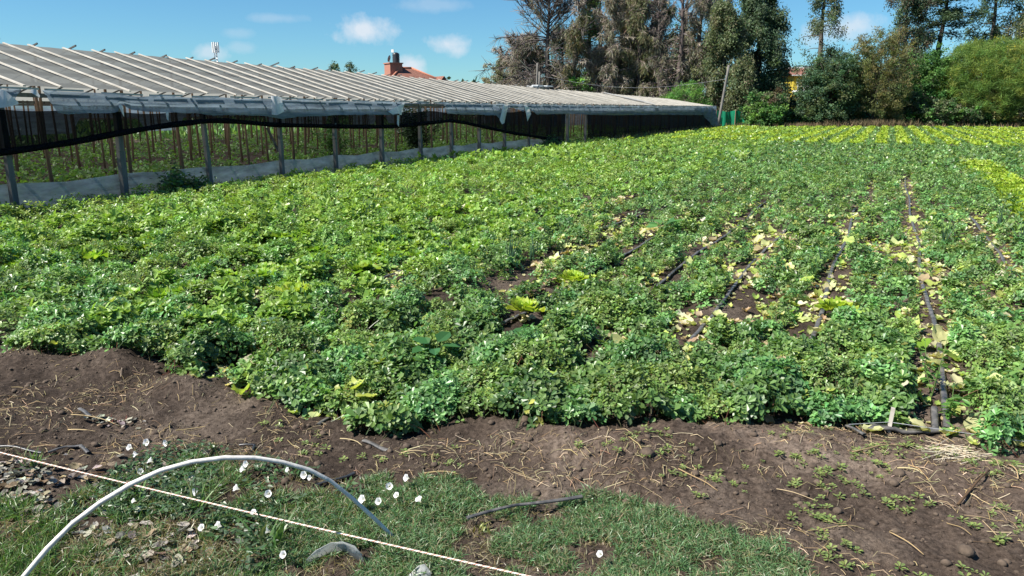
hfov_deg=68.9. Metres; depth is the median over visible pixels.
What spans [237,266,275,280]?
lettuce head
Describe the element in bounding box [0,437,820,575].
grass
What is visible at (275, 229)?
lettuce head
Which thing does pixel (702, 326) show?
drip tape
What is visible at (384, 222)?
lettuce head
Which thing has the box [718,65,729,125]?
wooden pole
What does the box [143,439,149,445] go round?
bindweed flower
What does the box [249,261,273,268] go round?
lettuce head
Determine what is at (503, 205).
lettuce head
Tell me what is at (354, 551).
film scrap
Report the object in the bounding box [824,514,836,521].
purslane seedling
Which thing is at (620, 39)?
dying conifer
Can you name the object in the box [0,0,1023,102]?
sky
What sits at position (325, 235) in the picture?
lettuce head
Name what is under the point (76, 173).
sheltered seedling rows
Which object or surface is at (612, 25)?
dead conifer
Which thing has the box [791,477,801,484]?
purslane seedling
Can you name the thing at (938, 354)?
fallen leaf
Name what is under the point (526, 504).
tape scrap
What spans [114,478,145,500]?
grass tuft
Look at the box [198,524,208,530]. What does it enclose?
bindweed flower
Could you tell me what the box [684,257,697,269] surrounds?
fallen leaf
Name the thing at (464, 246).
lettuce head
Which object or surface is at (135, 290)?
lettuce head
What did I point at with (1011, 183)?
lettuce head
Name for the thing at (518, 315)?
drip tape
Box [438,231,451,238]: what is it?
lettuce head
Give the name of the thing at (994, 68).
feathery bush
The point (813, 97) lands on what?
dark tree
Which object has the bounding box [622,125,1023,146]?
lettuce beds
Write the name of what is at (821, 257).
onion plant
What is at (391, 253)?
lettuce head
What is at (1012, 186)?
lettuce head
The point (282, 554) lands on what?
bindweed flower
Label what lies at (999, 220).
onion plant
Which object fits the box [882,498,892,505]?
purslane seedling
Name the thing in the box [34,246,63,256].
lettuce head
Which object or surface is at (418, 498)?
bindweed flower
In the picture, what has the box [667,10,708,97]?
leafy tree
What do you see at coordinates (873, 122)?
dry grass
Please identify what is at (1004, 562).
soil crumbs
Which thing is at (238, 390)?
fallen leaf
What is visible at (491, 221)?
lettuce head
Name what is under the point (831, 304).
lettuce head
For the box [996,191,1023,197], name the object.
lettuce head
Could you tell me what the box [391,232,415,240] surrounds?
lettuce head
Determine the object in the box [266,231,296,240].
lettuce head
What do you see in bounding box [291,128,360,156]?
climbing plant
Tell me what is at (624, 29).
dead conifer
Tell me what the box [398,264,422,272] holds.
lettuce head
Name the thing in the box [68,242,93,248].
lettuce head
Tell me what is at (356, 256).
lettuce head
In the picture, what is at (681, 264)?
drip tape
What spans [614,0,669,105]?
dying conifer
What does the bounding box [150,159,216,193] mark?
weed bush
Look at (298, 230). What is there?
lettuce head
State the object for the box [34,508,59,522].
tape scrap
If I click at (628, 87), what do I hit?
overhead cable
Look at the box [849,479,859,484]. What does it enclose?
purslane seedling
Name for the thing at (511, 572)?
rope
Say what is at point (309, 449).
straw chaff
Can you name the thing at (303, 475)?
bindweed flower
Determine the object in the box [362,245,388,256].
lettuce head
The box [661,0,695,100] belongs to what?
dead conifer
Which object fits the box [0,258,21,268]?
lettuce head
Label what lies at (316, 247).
lettuce head
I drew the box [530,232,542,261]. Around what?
onion plant
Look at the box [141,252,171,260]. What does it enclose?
lettuce head
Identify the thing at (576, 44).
dying conifer
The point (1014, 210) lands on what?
lettuce head
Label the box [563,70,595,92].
olive shrub
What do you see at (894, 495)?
purslane seedling
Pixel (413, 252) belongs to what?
lettuce head
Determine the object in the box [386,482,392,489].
bindweed flower
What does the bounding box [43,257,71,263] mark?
lettuce head
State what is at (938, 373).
tall weed
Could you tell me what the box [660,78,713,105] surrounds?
leafy bush
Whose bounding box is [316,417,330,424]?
tape scrap
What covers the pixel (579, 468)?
earth clod
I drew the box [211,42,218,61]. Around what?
cell mast
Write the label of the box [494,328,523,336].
broadleaf weed
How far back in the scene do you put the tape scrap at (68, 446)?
3.79 m
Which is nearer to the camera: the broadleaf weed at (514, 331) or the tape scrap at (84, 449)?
the tape scrap at (84, 449)
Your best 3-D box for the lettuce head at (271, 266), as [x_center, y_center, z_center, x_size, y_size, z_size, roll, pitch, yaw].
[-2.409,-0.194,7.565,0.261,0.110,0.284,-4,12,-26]
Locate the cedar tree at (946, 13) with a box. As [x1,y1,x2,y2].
[907,0,998,81]
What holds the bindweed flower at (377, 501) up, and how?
on the grass at (10, 561)
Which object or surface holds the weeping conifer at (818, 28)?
on the ground at (932, 552)
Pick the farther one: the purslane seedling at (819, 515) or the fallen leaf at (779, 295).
the fallen leaf at (779, 295)
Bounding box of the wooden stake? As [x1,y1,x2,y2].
[887,407,894,431]
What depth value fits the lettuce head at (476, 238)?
9.10 m
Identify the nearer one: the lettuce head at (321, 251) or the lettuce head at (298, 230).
the lettuce head at (321, 251)
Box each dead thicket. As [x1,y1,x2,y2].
[584,44,619,91]
[594,25,651,94]
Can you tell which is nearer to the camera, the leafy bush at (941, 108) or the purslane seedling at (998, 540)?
the purslane seedling at (998, 540)
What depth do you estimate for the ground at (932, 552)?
3.74 m
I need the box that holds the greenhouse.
[0,42,718,212]
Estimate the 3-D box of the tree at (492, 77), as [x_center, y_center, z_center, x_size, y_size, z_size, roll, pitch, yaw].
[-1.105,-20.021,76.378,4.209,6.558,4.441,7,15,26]
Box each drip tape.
[382,257,439,278]
[501,236,654,324]
[595,212,643,230]
[657,201,765,288]
[688,220,791,339]
[809,207,855,338]
[904,177,950,427]
[968,215,1021,289]
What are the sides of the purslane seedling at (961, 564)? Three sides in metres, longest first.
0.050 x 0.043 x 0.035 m
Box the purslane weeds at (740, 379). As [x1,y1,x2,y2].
[0,125,1023,457]
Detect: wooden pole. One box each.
[536,63,537,87]
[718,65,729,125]
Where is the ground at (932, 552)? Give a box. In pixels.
[0,126,1023,575]
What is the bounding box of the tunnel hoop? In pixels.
[21,455,395,575]
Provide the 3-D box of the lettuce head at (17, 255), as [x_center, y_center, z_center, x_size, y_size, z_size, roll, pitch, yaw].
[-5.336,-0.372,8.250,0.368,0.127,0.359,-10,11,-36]
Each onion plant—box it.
[507,230,522,267]
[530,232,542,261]
[818,246,822,272]
[939,217,957,243]
[994,197,1012,237]
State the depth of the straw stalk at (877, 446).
3.68 m
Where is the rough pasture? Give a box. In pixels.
[104,123,469,139]
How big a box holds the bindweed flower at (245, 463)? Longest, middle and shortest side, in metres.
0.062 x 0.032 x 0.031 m
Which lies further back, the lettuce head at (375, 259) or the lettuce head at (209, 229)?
the lettuce head at (209, 229)
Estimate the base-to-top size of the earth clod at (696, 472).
0.032 m
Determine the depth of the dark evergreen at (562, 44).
77.75 m
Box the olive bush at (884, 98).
[846,25,920,123]
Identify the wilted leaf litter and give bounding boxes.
[48,163,1023,446]
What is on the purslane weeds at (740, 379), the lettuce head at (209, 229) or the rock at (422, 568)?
the lettuce head at (209, 229)
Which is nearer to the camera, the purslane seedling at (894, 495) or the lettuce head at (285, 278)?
the purslane seedling at (894, 495)
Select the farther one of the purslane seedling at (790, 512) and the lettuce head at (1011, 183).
the lettuce head at (1011, 183)
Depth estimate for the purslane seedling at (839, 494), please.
3.30 m
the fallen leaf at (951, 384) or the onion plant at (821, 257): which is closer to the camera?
the fallen leaf at (951, 384)
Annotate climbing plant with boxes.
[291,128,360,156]
[388,100,444,148]
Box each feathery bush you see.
[928,34,1023,124]
[993,31,1023,96]
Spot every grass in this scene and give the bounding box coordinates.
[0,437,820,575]
[724,118,1019,127]
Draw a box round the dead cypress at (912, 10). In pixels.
[866,0,939,111]
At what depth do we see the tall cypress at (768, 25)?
68.11 m
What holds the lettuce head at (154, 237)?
on the purslane weeds at (740, 379)
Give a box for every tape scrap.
[0,445,41,453]
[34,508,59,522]
[47,444,81,452]
[77,407,91,416]
[79,445,89,453]
[186,447,211,454]
[239,443,255,451]
[315,472,355,485]
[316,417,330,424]
[361,439,388,450]
[466,495,582,518]
[845,424,866,434]
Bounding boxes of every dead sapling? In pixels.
[642,0,675,97]
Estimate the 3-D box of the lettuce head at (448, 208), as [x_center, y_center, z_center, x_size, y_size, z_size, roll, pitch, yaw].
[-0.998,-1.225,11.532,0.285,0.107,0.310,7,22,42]
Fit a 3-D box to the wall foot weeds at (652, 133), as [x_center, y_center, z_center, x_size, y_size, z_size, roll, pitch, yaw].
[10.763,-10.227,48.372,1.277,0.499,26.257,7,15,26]
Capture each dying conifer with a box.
[487,30,532,85]
[487,43,511,82]
[496,21,556,89]
[554,0,593,90]
[567,0,603,87]
[604,5,626,78]
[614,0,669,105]
[649,0,681,89]
[701,0,736,105]
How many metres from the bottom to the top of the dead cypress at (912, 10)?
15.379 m
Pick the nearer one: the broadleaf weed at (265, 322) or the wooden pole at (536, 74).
the broadleaf weed at (265, 322)
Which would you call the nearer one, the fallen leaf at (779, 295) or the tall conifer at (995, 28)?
the fallen leaf at (779, 295)
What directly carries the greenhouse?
on the ground at (932, 552)
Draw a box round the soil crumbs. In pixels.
[0,343,1023,575]
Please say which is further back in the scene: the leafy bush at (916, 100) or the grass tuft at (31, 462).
the leafy bush at (916, 100)
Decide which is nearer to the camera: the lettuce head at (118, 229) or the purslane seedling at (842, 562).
the purslane seedling at (842, 562)
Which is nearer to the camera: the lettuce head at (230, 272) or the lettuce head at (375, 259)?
the lettuce head at (230, 272)
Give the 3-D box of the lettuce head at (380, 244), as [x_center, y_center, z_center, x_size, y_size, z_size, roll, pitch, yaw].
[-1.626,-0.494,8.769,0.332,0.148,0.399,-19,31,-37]
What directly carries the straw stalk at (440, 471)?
on the ground at (932, 552)
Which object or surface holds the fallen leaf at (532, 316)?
on the ground at (932, 552)
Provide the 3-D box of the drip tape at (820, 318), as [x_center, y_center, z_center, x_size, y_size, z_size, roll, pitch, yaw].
[3.940,-0.462,8.926,0.088,0.051,8.641,7,15,26]
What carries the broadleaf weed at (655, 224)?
on the ground at (932, 552)
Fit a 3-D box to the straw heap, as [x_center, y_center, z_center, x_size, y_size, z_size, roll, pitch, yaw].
[2.102,0.794,3.627,0.394,0.058,0.274,-6,15,-22]
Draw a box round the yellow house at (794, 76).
[774,67,806,98]
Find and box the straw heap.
[917,438,992,463]
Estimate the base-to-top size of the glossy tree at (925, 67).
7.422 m
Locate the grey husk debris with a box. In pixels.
[0,409,272,575]
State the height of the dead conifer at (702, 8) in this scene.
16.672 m
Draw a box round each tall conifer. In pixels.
[961,0,1023,96]
[1003,0,1023,42]
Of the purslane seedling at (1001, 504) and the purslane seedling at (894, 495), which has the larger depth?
the purslane seedling at (894, 495)
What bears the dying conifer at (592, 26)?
on the ground at (932, 552)
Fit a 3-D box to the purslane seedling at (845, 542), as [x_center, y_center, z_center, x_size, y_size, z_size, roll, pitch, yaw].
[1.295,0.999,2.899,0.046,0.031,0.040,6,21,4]
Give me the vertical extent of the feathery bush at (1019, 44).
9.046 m
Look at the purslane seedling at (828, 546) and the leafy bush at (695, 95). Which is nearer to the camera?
the purslane seedling at (828, 546)
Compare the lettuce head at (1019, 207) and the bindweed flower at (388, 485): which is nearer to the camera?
the bindweed flower at (388, 485)
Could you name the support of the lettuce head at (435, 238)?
on the ground at (932, 552)
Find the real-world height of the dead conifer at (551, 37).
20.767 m
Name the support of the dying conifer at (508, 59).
on the ground at (932, 552)
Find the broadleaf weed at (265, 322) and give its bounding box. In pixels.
[261,317,275,345]
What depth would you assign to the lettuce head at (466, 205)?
12.08 m
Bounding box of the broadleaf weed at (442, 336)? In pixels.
[412,331,459,355]
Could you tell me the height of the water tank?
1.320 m
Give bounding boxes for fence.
[716,110,939,125]
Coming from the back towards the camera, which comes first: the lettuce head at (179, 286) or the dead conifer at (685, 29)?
the dead conifer at (685, 29)
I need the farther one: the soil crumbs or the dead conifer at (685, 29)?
the dead conifer at (685, 29)
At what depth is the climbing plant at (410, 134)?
27.88 m
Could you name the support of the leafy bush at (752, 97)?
on the ground at (932, 552)
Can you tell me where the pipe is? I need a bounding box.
[849,422,1023,441]
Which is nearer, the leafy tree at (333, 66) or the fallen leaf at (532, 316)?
the fallen leaf at (532, 316)
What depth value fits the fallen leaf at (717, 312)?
6.08 m
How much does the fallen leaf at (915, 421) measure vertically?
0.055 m
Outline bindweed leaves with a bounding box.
[75,439,368,574]
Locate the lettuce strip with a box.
[955,158,1004,167]
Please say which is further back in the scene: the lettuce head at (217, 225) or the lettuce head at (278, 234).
the lettuce head at (217, 225)
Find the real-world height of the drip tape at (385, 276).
0.035 m
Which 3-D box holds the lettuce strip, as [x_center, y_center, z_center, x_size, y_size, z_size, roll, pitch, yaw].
[13.814,-3.388,20.497,2.861,0.171,3.512,7,15,26]
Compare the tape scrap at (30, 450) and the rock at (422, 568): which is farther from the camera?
the tape scrap at (30, 450)
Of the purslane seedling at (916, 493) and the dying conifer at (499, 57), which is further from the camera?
the dying conifer at (499, 57)
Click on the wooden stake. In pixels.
(891, 416)
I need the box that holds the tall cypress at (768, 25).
[724,0,795,107]
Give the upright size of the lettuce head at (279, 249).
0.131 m
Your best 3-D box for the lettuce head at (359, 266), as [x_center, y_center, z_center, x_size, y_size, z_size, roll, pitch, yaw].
[-1.560,-0.226,7.660,0.351,0.139,0.305,8,16,31]
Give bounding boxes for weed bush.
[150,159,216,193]
[541,135,570,146]
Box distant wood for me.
[447,76,923,95]
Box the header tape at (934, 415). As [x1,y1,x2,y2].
[868,406,941,433]
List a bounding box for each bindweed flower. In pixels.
[126,444,138,450]
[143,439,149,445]
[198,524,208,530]
[214,521,229,529]
[233,484,245,491]
[243,461,254,466]
[264,490,273,497]
[279,551,290,558]
[300,471,311,478]
[358,495,372,502]
[375,498,382,504]
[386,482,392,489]
[403,474,414,480]
[415,496,424,507]
[596,550,605,557]
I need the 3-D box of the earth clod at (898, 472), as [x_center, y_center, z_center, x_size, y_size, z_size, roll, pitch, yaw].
[1.784,0.854,3.440,0.055,0.042,0.052,7,15,26]
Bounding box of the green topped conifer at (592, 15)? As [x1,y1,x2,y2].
[573,0,623,87]
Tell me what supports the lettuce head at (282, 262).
on the purslane weeds at (740, 379)
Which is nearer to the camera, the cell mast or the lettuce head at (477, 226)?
the lettuce head at (477, 226)
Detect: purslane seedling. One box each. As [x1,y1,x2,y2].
[668,468,677,474]
[786,511,797,519]
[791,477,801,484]
[813,549,826,555]
[814,512,824,518]
[822,554,832,560]
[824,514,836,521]
[826,543,836,551]
[833,492,845,498]
[839,560,851,568]
[841,539,851,546]
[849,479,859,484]
[859,488,869,495]
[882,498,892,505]
[890,494,902,500]
[895,561,908,569]
[911,492,924,497]
[955,560,969,571]
[965,522,976,527]
[989,535,1004,543]
[998,531,1011,540]
[999,503,1010,510]
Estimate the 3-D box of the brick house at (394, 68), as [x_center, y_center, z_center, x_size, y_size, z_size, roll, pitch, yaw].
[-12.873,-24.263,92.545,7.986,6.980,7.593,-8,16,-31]
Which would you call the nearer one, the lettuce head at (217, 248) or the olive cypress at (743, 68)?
the lettuce head at (217, 248)
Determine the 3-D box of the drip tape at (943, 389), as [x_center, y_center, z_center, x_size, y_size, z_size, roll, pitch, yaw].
[5.933,-0.979,11.035,0.088,0.049,16.201,7,15,26]
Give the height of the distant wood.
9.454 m
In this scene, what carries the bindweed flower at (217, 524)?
on the ground at (932, 552)
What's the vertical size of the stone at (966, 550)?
0.047 m
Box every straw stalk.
[71,414,119,425]
[424,471,460,474]
[678,468,717,490]
[852,444,909,452]
[889,531,923,554]
[897,467,922,474]
[957,469,989,504]
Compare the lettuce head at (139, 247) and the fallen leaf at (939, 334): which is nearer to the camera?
the fallen leaf at (939, 334)
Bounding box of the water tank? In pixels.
[392,52,399,62]
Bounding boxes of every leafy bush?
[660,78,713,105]
[738,86,789,124]
[742,102,788,126]
[784,106,815,125]
[887,87,931,123]
[913,96,958,125]
[949,101,987,126]
[967,101,1012,126]
[986,97,1023,126]
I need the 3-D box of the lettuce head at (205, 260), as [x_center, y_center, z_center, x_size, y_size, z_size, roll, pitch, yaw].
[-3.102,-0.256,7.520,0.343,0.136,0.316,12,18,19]
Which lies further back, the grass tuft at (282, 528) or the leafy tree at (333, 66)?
the leafy tree at (333, 66)
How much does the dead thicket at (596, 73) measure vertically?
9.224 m
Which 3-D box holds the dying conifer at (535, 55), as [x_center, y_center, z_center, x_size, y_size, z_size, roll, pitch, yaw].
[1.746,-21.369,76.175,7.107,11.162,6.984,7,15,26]
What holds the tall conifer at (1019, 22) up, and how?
on the ground at (932, 552)
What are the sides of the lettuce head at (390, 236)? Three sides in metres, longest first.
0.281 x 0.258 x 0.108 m
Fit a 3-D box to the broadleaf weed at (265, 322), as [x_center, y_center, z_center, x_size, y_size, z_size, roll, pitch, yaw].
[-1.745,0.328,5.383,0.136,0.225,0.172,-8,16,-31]
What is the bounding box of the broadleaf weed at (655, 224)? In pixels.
[646,217,684,228]
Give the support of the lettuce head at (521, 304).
on the ground at (932, 552)
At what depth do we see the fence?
64.92 m
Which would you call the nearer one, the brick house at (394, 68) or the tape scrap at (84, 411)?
the tape scrap at (84, 411)
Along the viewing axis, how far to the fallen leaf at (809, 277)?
7.07 m
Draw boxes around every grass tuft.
[12,446,51,471]
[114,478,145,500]
[164,474,234,522]
[231,500,298,564]
[473,521,490,534]
[501,473,526,498]
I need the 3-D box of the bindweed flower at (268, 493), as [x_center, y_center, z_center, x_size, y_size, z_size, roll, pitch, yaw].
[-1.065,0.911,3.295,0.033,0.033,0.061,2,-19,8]
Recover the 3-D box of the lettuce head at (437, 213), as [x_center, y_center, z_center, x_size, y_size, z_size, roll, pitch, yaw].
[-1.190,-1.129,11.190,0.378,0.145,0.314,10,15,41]
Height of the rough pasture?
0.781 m
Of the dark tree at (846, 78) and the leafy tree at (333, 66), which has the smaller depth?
the dark tree at (846, 78)
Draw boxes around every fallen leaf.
[231,383,248,394]
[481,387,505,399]
[519,313,535,318]
[678,319,688,323]
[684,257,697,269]
[712,309,726,316]
[775,292,784,297]
[799,275,813,281]
[859,424,883,430]
[868,350,877,359]
[905,416,930,430]
[912,267,925,271]
[912,338,931,347]
[928,351,945,357]
[932,325,949,344]
[944,380,964,389]
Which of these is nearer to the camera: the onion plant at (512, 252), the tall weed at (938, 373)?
the tall weed at (938, 373)
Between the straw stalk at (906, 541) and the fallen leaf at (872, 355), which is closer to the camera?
the straw stalk at (906, 541)
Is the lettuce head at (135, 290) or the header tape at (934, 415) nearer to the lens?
the header tape at (934, 415)
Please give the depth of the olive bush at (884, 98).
62.08 m
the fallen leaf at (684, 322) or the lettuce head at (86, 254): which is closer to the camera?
the fallen leaf at (684, 322)
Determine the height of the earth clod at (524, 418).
0.054 m
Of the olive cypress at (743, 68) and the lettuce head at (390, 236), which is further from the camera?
the olive cypress at (743, 68)
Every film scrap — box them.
[304,541,363,562]
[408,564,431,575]
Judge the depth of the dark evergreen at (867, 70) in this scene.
78.08 m
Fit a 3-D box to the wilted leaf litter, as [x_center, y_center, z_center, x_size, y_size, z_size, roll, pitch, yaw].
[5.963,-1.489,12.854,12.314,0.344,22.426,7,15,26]
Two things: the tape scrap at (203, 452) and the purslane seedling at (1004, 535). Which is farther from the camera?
the tape scrap at (203, 452)
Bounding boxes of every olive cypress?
[687,0,756,111]
[716,53,758,111]
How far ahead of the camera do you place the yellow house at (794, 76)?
86.19 m
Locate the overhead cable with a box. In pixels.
[544,76,723,87]
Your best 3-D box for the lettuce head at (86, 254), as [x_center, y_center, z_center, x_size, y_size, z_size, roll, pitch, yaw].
[-4.430,-0.355,7.793,0.346,0.134,0.376,20,20,41]
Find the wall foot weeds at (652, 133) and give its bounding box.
[611,123,720,138]
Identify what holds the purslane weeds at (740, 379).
on the ground at (932, 552)
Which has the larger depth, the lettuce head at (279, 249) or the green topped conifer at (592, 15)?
the green topped conifer at (592, 15)
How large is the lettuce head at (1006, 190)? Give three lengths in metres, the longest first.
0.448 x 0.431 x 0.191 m
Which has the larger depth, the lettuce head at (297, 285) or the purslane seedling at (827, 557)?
the lettuce head at (297, 285)
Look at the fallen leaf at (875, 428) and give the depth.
3.94 m
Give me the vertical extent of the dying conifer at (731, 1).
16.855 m
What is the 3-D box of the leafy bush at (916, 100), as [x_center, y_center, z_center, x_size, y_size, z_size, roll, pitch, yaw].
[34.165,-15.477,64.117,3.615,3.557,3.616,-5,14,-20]
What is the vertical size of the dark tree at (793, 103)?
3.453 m
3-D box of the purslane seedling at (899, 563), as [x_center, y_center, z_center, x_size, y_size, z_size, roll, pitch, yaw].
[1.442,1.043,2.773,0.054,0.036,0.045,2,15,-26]
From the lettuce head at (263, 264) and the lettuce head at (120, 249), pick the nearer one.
the lettuce head at (263, 264)
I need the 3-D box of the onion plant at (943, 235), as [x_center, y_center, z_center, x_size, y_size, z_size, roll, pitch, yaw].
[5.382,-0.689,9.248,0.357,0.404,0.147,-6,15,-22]
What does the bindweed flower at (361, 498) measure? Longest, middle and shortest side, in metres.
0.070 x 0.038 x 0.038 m
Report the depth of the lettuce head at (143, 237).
9.11 m
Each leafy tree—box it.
[328,61,359,72]
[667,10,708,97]
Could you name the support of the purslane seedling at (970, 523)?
on the ground at (932, 552)
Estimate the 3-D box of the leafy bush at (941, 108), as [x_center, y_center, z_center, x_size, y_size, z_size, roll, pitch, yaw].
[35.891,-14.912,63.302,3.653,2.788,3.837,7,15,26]
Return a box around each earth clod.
[519,415,528,422]
[575,466,582,471]
[640,447,654,456]
[690,470,699,476]
[892,469,904,476]
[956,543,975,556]
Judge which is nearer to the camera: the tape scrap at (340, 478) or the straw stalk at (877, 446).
the tape scrap at (340, 478)
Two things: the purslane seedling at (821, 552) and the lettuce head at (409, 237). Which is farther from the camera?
the lettuce head at (409, 237)
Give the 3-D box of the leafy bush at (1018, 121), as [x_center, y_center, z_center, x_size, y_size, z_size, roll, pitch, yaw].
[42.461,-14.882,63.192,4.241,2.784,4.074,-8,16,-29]
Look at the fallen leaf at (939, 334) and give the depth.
5.39 m
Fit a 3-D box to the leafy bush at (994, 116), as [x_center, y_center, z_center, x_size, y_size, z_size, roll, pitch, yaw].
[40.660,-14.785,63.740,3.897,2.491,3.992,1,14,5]
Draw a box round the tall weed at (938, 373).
[918,339,952,396]
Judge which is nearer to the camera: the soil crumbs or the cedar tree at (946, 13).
the soil crumbs
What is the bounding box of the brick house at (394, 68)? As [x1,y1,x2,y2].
[383,62,446,79]
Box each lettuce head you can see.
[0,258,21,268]
[12,250,40,257]
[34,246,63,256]
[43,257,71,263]
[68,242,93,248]
[69,246,108,259]
[101,285,139,298]
[102,244,128,252]
[108,224,142,233]
[126,243,156,251]
[137,227,167,239]
[140,285,180,302]
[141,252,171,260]
[149,232,171,238]
[171,278,203,294]
[189,255,219,269]
[193,224,211,230]
[197,276,224,288]
[204,217,228,226]
[204,246,222,254]
[208,268,236,276]
[219,246,255,263]
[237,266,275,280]
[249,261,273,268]
[264,263,287,271]
[265,241,292,251]
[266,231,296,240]
[272,277,296,284]
[273,225,287,231]
[275,278,309,293]
[276,258,293,265]
[293,229,310,233]
[302,242,326,252]
[311,249,333,254]
[313,228,335,238]
[342,254,372,262]
[344,258,380,273]
[360,255,387,263]
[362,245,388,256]
[364,238,388,248]
[375,220,392,225]
[381,249,410,259]
[382,232,395,239]
[389,245,407,251]
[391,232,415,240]
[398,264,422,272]
[407,248,421,256]
[416,230,440,242]
[425,208,442,217]
[437,205,457,212]
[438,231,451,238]
[451,243,469,250]
[455,213,472,217]
[457,202,471,209]
[458,236,479,246]
[473,224,490,232]
[485,217,503,227]
[499,202,516,209]
[505,294,544,311]
[559,269,588,281]
[814,296,858,310]
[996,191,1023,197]
[998,177,1014,181]
[999,188,1016,192]
[1000,180,1021,185]
[1002,199,1023,205]
[1005,184,1021,188]
[1007,202,1023,208]
[1009,205,1023,213]
[1012,208,1023,212]
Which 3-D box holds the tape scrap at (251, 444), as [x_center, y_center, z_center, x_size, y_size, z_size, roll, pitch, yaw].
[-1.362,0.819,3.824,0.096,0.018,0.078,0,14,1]
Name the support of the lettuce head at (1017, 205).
on the ground at (932, 552)
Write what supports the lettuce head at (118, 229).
on the ground at (932, 552)
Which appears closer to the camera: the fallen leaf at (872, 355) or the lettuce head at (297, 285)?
the fallen leaf at (872, 355)
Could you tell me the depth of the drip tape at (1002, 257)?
8.94 m
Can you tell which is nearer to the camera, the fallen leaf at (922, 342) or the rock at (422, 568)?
the rock at (422, 568)
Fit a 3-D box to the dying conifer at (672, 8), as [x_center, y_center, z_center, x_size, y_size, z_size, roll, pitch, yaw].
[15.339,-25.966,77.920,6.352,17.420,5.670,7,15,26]
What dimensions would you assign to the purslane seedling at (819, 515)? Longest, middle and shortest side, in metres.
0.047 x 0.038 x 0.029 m
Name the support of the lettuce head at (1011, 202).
on the ground at (932, 552)
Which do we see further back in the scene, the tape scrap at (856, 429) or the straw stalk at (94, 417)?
the straw stalk at (94, 417)
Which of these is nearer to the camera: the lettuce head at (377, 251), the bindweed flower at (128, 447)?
the bindweed flower at (128, 447)
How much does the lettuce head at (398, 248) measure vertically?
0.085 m
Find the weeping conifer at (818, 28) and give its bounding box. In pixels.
[790,0,849,101]
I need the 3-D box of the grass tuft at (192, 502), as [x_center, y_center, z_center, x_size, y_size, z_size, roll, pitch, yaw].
[-1.374,0.887,3.199,0.273,0.185,0.317,7,15,26]
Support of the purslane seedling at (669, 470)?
on the ground at (932, 552)
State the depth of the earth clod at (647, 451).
3.56 m
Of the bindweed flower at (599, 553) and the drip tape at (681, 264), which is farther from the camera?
the drip tape at (681, 264)
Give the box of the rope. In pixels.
[0,452,528,575]
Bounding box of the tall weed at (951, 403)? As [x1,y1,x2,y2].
[938,383,974,419]
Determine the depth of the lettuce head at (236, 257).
7.81 m
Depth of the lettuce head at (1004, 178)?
15.92 m
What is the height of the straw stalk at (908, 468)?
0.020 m
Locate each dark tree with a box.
[780,92,803,108]
[794,51,864,123]
[815,49,873,121]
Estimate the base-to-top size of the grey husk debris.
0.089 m
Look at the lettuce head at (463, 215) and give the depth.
11.31 m
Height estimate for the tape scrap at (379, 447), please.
0.020 m
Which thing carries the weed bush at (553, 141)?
on the ground at (932, 552)
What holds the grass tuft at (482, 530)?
on the ground at (932, 552)
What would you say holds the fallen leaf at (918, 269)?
on the drip tape at (943, 389)
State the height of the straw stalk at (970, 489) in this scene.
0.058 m
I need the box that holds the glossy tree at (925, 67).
[898,41,964,103]
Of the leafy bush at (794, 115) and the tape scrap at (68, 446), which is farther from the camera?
the leafy bush at (794, 115)
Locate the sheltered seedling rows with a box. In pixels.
[0,123,667,184]
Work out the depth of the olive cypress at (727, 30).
66.81 m
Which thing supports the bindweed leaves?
on the ground at (932, 552)
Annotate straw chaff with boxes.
[0,351,1023,575]
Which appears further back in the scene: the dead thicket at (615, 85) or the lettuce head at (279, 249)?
the dead thicket at (615, 85)
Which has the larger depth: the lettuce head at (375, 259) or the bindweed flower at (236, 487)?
the lettuce head at (375, 259)
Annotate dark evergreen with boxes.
[544,22,582,88]
[860,50,884,111]
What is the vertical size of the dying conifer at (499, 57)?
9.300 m
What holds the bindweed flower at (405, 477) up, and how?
on the ground at (932, 552)
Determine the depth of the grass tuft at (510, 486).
3.36 m
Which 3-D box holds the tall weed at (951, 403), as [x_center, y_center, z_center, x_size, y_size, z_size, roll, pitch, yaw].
[2.387,0.635,4.048,0.191,0.224,0.150,-5,14,-19]
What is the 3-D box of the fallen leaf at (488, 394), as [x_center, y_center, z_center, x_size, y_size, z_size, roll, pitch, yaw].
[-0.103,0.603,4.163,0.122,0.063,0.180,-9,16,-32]
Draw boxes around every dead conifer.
[475,0,613,92]
[578,0,636,95]
[600,0,654,92]
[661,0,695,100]
[672,0,696,97]
[674,0,715,103]
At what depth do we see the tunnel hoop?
2.63 m
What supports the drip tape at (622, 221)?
on the ground at (932, 552)
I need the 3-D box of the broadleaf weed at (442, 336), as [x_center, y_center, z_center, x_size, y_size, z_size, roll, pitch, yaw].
[-0.503,0.425,4.916,0.333,0.204,0.292,-4,14,-14]
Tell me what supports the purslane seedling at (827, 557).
on the ground at (932, 552)
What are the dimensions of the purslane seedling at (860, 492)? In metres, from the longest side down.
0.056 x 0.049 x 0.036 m
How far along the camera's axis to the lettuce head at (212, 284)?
6.82 m
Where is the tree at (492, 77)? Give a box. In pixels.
[481,60,511,83]
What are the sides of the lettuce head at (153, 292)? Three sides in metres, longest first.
0.365 x 0.336 x 0.138 m
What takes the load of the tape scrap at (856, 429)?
on the ground at (932, 552)
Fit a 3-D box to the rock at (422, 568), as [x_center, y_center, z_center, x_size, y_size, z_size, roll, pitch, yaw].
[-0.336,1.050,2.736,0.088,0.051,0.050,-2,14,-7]

